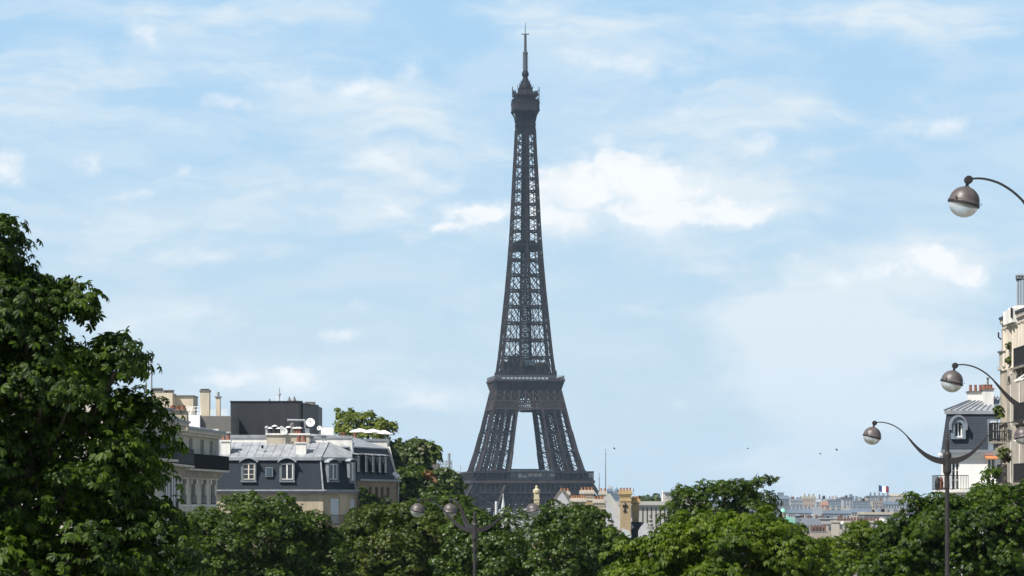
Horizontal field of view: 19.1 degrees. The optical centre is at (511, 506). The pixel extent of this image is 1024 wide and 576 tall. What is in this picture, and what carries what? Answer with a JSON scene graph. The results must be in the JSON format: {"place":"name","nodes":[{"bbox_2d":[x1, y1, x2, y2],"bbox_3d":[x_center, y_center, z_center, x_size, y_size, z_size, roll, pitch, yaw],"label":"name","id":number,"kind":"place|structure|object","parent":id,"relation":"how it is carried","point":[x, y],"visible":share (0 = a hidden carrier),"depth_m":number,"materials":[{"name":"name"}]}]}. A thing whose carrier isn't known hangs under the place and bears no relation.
{"place":"outdoors","nodes":[
{"label":"outdoors","id":0,"kind":"place"},
{"bbox_2d":[358,486,392,508],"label":"balcony plant","id":1,"kind":"object","parent":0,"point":[364,498],"visible":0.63,"depth_m":308.67,"materials":[{"name":"green plant"}]},
{"bbox_2d":[495,501,497,514],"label":"spire","id":2,"kind":"structure","parent":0,"point":[496,507],"depth_m":385.92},
{"bbox_2d":[500,494,505,527],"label":"spire","id":3,"kind":"structure","parent":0,"point":[503,505],"depth_m":379.84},
{"bbox_2d":[0,0,1023,504],"label":"sky","id":4,"kind":"structure","parent":0,"point":[752,239],"materials":[{"name":"blue"}]},
{"bbox_2d":[533,485,653,561],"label":"chimney house","id":5,"kind":"structure","parent":0,"point":[621,519],"depth_m":348.85,"materials":[{"name":"beige stone"}]},
{"bbox_2d":[605,448,606,489],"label":"roof mast","id":6,"kind":"object","parent":5,"relation":"on","point":[605,468],"visible":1,"depth_m":355.56,"materials":[{"name":"grey metal"}]},
{"bbox_2d":[477,508,740,575],"bbox_3d":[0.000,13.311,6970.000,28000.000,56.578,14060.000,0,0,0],"label":"ground","id":7,"kind":"structure","parent":0,"point":[522,522],"depth_m":5125.96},
{"bbox_2d":[0,213,205,575],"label":"chestnut tree","id":8,"kind":"object","parent":7,"relation":"on","point":[47,389],"visible":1,"depth_m":43.30,"materials":[{"name":"green plant"}]},
{"bbox_2d":[1,396,229,575],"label":"balcony building","id":9,"kind":"structure","parent":7,"relation":"on","point":[201,466],"depth_m":218.09,"materials":[{"name":"beige stone"}]},
{"bbox_2d":[152,388,238,434],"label":"terrace building","id":10,"kind":"structure","parent":7,"relation":"on","point":[204,419],"depth_m":327.00,"materials":[{"name":"white paint"}]},
{"bbox_2d":[157,489,356,575],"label":"avenue tree","id":11,"kind":"object","parent":7,"relation":"on","point":[294,533],"visible":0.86,"depth_m":134.56,"materials":[{"name":"green plant"}]},
{"bbox_2d":[230,396,321,434],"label":"dark block","id":12,"kind":"structure","parent":7,"relation":"on","point":[255,417],"depth_m":336.00,"materials":[{"name":"black metal"}]},
{"bbox_2d":[217,419,359,569],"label":"corner house","id":13,"kind":"structure","parent":7,"relation":"on","point":[307,471],"depth_m":305.76,"materials":[{"name":"beige stone"}]},
{"bbox_2d":[280,428,287,439],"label":"satellite dish","id":14,"kind":"object","parent":13,"relation":"attached to","point":[283,431],"visible":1,"depth_m":308.98,"materials":[{"name":"white paint"}]},
{"bbox_2d":[306,418,314,431],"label":"satellite dish","id":15,"kind":"object","parent":13,"relation":"attached to","point":[310,422],"visible":1,"depth_m":309.58,"materials":[{"name":"white paint"}]},
{"bbox_2d":[308,533,365,572],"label":"avenue tree","id":16,"kind":"object","parent":7,"relation":"on","point":[320,553],"visible":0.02,"depth_m":163.75,"materials":[{"name":"green plant"}]},
{"bbox_2d":[310,433,400,526],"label":"avenue house","id":17,"kind":"structure","parent":7,"relation":"on","point":[377,474],"depth_m":316.69,"materials":[{"name":"grey stone"}]},
{"bbox_2d":[321,428,392,452],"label":"roof garden block","id":18,"kind":"structure","parent":7,"relation":"on","point":[327,431],"depth_m":328.60,"materials":[{"name":"white paint"}]},
{"bbox_2d":[349,428,365,437],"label":"parasol","id":19,"kind":"object","parent":18,"relation":"on","point":[359,430],"visible":1,"depth_m":328.48,"materials":[{"name":"white fabric"}]},
{"bbox_2d":[332,407,398,439],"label":"roof tree","id":20,"kind":"object","parent":18,"relation":"on","point":[349,417],"visible":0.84,"depth_m":333.35,"materials":[{"name":"green plant"}]},
{"bbox_2d":[362,429,379,437],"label":"parasol","id":21,"kind":"object","parent":18,"relation":"on","point":[372,431],"visible":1,"depth_m":327.96,"materials":[{"name":"white fabric"}]},
{"bbox_2d":[377,430,393,437],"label":"parasol","id":22,"kind":"object","parent":18,"relation":"on","point":[384,432],"visible":1,"depth_m":327.98,"materials":[{"name":"white fabric"}]},
{"bbox_2d":[329,498,470,575],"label":"avenue tree","id":23,"kind":"object","parent":7,"relation":"on","point":[384,550],"visible":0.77,"depth_m":139.28,"materials":[{"name":"green plant"}]},
{"bbox_2d":[395,463,429,491],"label":"terrace hedge","id":24,"kind":"object","parent":7,"relation":"on","point":[410,477],"visible":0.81,"depth_m":328.37,"materials":[{"name":"green plant"}]},
{"bbox_2d":[416,442,430,453],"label":"terrace bush","id":25,"kind":"object","parent":7,"relation":"on","point":[421,447],"visible":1,"depth_m":331.88,"materials":[{"name":"green plant"}]},
{"bbox_2d":[421,470,437,483],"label":"terrace bush","id":26,"kind":"object","parent":7,"relation":"on","point":[428,474],"visible":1,"depth_m":328.11,"materials":[{"name":"brown plant"}]},
{"bbox_2d":[399,485,466,504],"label":"terrace hedge","id":27,"kind":"object","parent":7,"relation":"on","point":[431,494],"visible":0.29,"depth_m":326.60,"materials":[{"name":"green plant"}]},
{"bbox_2d":[423,441,443,464],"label":"terrace bush","id":28,"kind":"object","parent":7,"relation":"on","point":[434,452],"visible":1,"depth_m":332.30,"materials":[{"name":"green plant"}]},
{"bbox_2d":[431,463,439,470],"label":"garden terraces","id":29,"kind":"object","parent":7,"relation":"on","point":[436,466],"visible":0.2,"depth_m":337.00,"materials":[{"name":"grey"}]},
{"bbox_2d":[390,436,442,470],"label":"terrace hedge","id":30,"kind":"object","parent":29,"relation":"on","point":[406,453],"visible":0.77,"depth_m":332.38,"materials":[{"name":"green plant"}]},
{"bbox_2d":[421,467,468,495],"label":"terrace hedge","id":31,"kind":"object","parent":7,"relation":"on","point":[447,478],"visible":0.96,"depth_m":328.35,"materials":[{"name":"green plant"}]},
{"bbox_2d":[438,453,453,469],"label":"gantry mast","id":32,"kind":"object","parent":7,"relation":"on","point":[448,461],"visible":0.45,"depth_m":1199.83,"materials":[{"name":"metal"}]},
{"bbox_2d":[398,494,500,569],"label":"avenue tree","id":33,"kind":"object","parent":7,"relation":"on","point":[461,499],"visible":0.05,"depth_m":169.48,"materials":[{"name":"green plant"}]},
{"bbox_2d":[410,499,540,575],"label":"street lamp","id":34,"kind":"object","parent":7,"relation":"on","point":[473,529],"visible":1,"depth_m":110.02,"materials":[{"name":"metal"}]},
{"bbox_2d":[459,23,599,515],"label":"lattice tower","id":35,"kind":"structure","parent":7,"relation":"on","point":[488,488],"depth_m":1788.72,"materials":[{"name":"metal"}]},
{"bbox_2d":[428,499,631,575],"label":"avenue tree","id":36,"kind":"object","parent":7,"relation":"on","point":[579,540],"visible":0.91,"depth_m":127.52,"materials":[{"name":"green plant"}]},
{"bbox_2d":[607,485,612,496],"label":"city building","id":37,"kind":"structure","parent":7,"relation":"on","point":[609,490],"depth_m":2600.07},
{"bbox_2d":[613,487,619,500],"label":"city building","id":38,"kind":"structure","parent":7,"relation":"on","point":[616,495],"depth_m":2700.00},
{"bbox_2d":[640,494,650,500],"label":"tree","id":39,"kind":"object","parent":7,"relation":"on","point":[646,497],"visible":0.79,"depth_m":1248.53,"materials":[{"name":"green plant"}]},
{"bbox_2d":[650,493,660,500],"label":"tree","id":40,"kind":"object","parent":7,"relation":"on","point":[655,497],"visible":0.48,"depth_m":1248.34,"materials":[{"name":"green plant"}]},
{"bbox_2d":[616,491,708,556],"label":"stone palace","id":41,"kind":"structure","parent":7,"relation":"on","point":[647,508],"depth_m":900.10,"materials":[{"name":"beige stone"}]},
{"bbox_2d":[596,505,843,575],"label":"chestnut tree","id":42,"kind":"object","parent":7,"relation":"on","point":[765,541],"visible":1,"depth_m":84.69,"materials":[{"name":"green plant"}]},
{"bbox_2d":[654,473,806,555],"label":"avenue tree","id":43,"kind":"object","parent":7,"relation":"on","point":[728,491],"visible":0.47,"depth_m":121.43,"materials":[{"name":"green plant"}]},
{"bbox_2d":[773,492,789,516],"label":"city building","id":44,"kind":"structure","parent":7,"relation":"on","point":[784,498],"depth_m":2500.00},
{"bbox_2d":[784,514,799,523],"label":"copper roof","id":45,"kind":"structure","parent":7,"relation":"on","point":[797,518],"depth_m":544.73,"materials":[{"name":"teal metal"}]},
{"bbox_2d":[789,496,802,508],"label":"city building","id":46,"kind":"structure","parent":7,"relation":"on","point":[796,502],"depth_m":2450.00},
{"bbox_2d":[786,505,814,517],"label":"city building","id":47,"kind":"structure","parent":7,"relation":"on","point":[792,512],"depth_m":1500.55,"materials":[{"name":"grey"}]},
{"bbox_2d":[801,494,815,508],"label":"city building","id":48,"kind":"structure","parent":7,"relation":"on","point":[808,501],"depth_m":2600.00,"materials":[{"name":"beige stone"}]},
{"bbox_2d":[800,515,821,530],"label":"city building","id":49,"kind":"structure","parent":7,"relation":"on","point":[808,521],"depth_m":640.34,"materials":[{"name":"grey metal"}]},
{"bbox_2d":[805,525,827,538],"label":"city building","id":50,"kind":"structure","parent":7,"relation":"on","point":[820,531],"depth_m":562.00,"materials":[{"name":"beige stone"}]},
{"bbox_2d":[806,507,829,517],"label":"city building","id":51,"kind":"structure","parent":7,"relation":"on","point":[817,511],"depth_m":1102.00,"materials":[{"name":"grey"}]},
{"bbox_2d":[815,499,821,506],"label":"city building","id":52,"kind":"structure","parent":7,"relation":"on","point":[817,502],"depth_m":2550.95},
{"bbox_2d":[793,514,853,523],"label":"city building","id":53,"kind":"structure","parent":7,"relation":"on","point":[825,520],"depth_m":1002.00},
{"bbox_2d":[820,498,828,509],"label":"city building","id":54,"kind":"structure","parent":7,"relation":"on","point":[823,503],"depth_m":2200.26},
{"bbox_2d":[822,524,830,536],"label":"city building","id":55,"kind":"structure","parent":7,"relation":"on","point":[828,528],"depth_m":700.00,"materials":[{"name":"beige stone"}]},
{"bbox_2d":[825,495,840,500],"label":"city building","id":56,"kind":"structure","parent":7,"relation":"on","point":[832,498],"depth_m":3682.00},
{"bbox_2d":[828,498,840,509],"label":"city building","id":57,"kind":"structure","parent":7,"relation":"on","point":[833,504],"depth_m":2400.00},
{"bbox_2d":[818,506,851,517],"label":"city building","id":58,"kind":"structure","parent":7,"relation":"on","point":[836,513],"depth_m":1520.05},
{"bbox_2d":[841,494,852,509],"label":"city building","id":59,"kind":"structure","parent":7,"relation":"on","point":[846,500],"depth_m":2350.00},
{"bbox_2d":[810,519,889,575],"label":"avenue tree","id":60,"kind":"object","parent":7,"relation":"on","point":[849,553],"visible":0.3,"depth_m":151.06,"materials":[{"name":"green plant"}]},
{"bbox_2d":[830,517,878,553],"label":"city building","id":61,"kind":"structure","parent":7,"relation":"on","point":[836,527],"depth_m":622.00,"materials":[{"name":"beige stone"}]},
{"bbox_2d":[853,497,870,508],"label":"city building","id":62,"kind":"structure","parent":7,"relation":"on","point":[862,502],"depth_m":2380.00,"materials":[{"name":"grey"}]},
{"bbox_2d":[850,505,882,519],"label":"city building","id":63,"kind":"structure","parent":7,"relation":"on","point":[853,511],"depth_m":1540.70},
{"bbox_2d":[870,496,882,508],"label":"city building","id":64,"kind":"structure","parent":7,"relation":"on","point":[878,503],"depth_m":2280.00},
{"bbox_2d":[869,492,890,500],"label":"city building","id":65,"kind":"structure","parent":7,"relation":"on","point":[882,496],"depth_m":2499.88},
{"bbox_2d":[857,508,906,520],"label":"city building","id":66,"kind":"structure","parent":7,"relation":"on","point":[888,513],"depth_m":760.00,"materials":[{"name":"beige stone"}]},
{"bbox_2d":[878,485,888,495],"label":"flag","id":67,"kind":"object","parent":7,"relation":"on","point":[883,489],"visible":0.98,"depth_m":2489.92,"materials":[{"name":"multicoloured fabric"}]},
{"bbox_2d":[883,497,906,511],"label":"city building","id":68,"kind":"structure","parent":7,"relation":"on","point":[890,505],"depth_m":2300.00,"materials":[{"name":"grey"}]},
{"bbox_2d":[888,494,903,500],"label":"city building","id":69,"kind":"structure","parent":7,"relation":"on","point":[896,496],"depth_m":2500.00,"materials":[{"name":"beige stone"}]},
{"bbox_2d":[852,479,1023,575],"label":"chestnut tree","id":70,"kind":"object","parent":7,"relation":"on","point":[915,546],"visible":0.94,"depth_m":100.92,"materials":[{"name":"green plant"}]},
{"bbox_2d":[863,420,1023,575],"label":"street lamp","id":71,"kind":"object","parent":7,"relation":"on","point":[871,435],"visible":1,"depth_m":85.91,"materials":[{"name":"metal"}]},
{"bbox_2d":[932,378,999,574],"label":"white house","id":72,"kind":"structure","parent":7,"relation":"on","point":[968,421],"depth_m":215.12,"materials":[{"name":"paint"}]},
{"bbox_2d":[952,463,958,489],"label":"window","id":73,"kind":"structure","parent":72,"relation":"in","point":[955,467],"depth_m":215.19,"materials":[{"name":"white paint"}]},
{"bbox_2d":[988,459,994,486],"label":"window","id":74,"kind":"structure","parent":72,"relation":"in","point":[991,462],"depth_m":215.14,"materials":[{"name":"white paint"}]},
{"bbox_2d":[940,363,1023,411],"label":"street lamp","id":75,"kind":"object","parent":7,"relation":"on","point":[951,380],"visible":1,"depth_m":69.90,"materials":[{"name":"metal"}]},
{"bbox_2d":[948,176,1023,216],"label":"street lamp","id":76,"kind":"object","parent":7,"relation":"on","point":[963,201],"visible":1,"depth_m":49.85,"materials":[{"name":"metal"}]},
{"bbox_2d":[979,465,1001,487],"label":"tall shrub","id":77,"kind":"object","parent":7,"relation":"on","point":[994,471],"visible":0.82,"depth_m":107.82,"materials":[{"name":"green plant"}]},
{"bbox_2d":[988,274,1023,554],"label":"ornate building","id":78,"kind":"structure","parent":7,"relation":"on","point":[1011,319],"depth_m":163.88,"materials":[{"name":"stone"}]},
{"bbox_2d":[993,405,1005,419],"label":"balcony plant","id":79,"kind":"object","parent":78,"relation":"on","point":[997,411],"visible":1,"depth_m":164.39,"materials":[{"name":"green plant"}]},
{"bbox_2d":[995,446,1011,463],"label":"balcony plant","id":80,"kind":"object","parent":78,"relation":"on","point":[1003,455],"visible":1,"depth_m":164.41,"materials":[{"name":"green plant"}]},
{"bbox_2d":[1004,355,1011,363],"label":"balcony plant","id":81,"kind":"object","parent":78,"relation":"on","point":[1008,359],"visible":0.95,"depth_m":164.44,"materials":[{"name":"green plant"}]},
{"bbox_2d":[1004,341,1011,349],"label":"balcony plant","id":82,"kind":"object","parent":78,"relation":"on","point":[1008,346],"visible":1,"depth_m":164.42,"materials":[{"name":"green plant"}]},
{"bbox_2d":[779,508,785,516],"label":"copper dome","id":83,"kind":"structure","parent":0,"point":[783,510],"depth_m":559.51,"materials":[{"name":"teal metal"}]}
]}

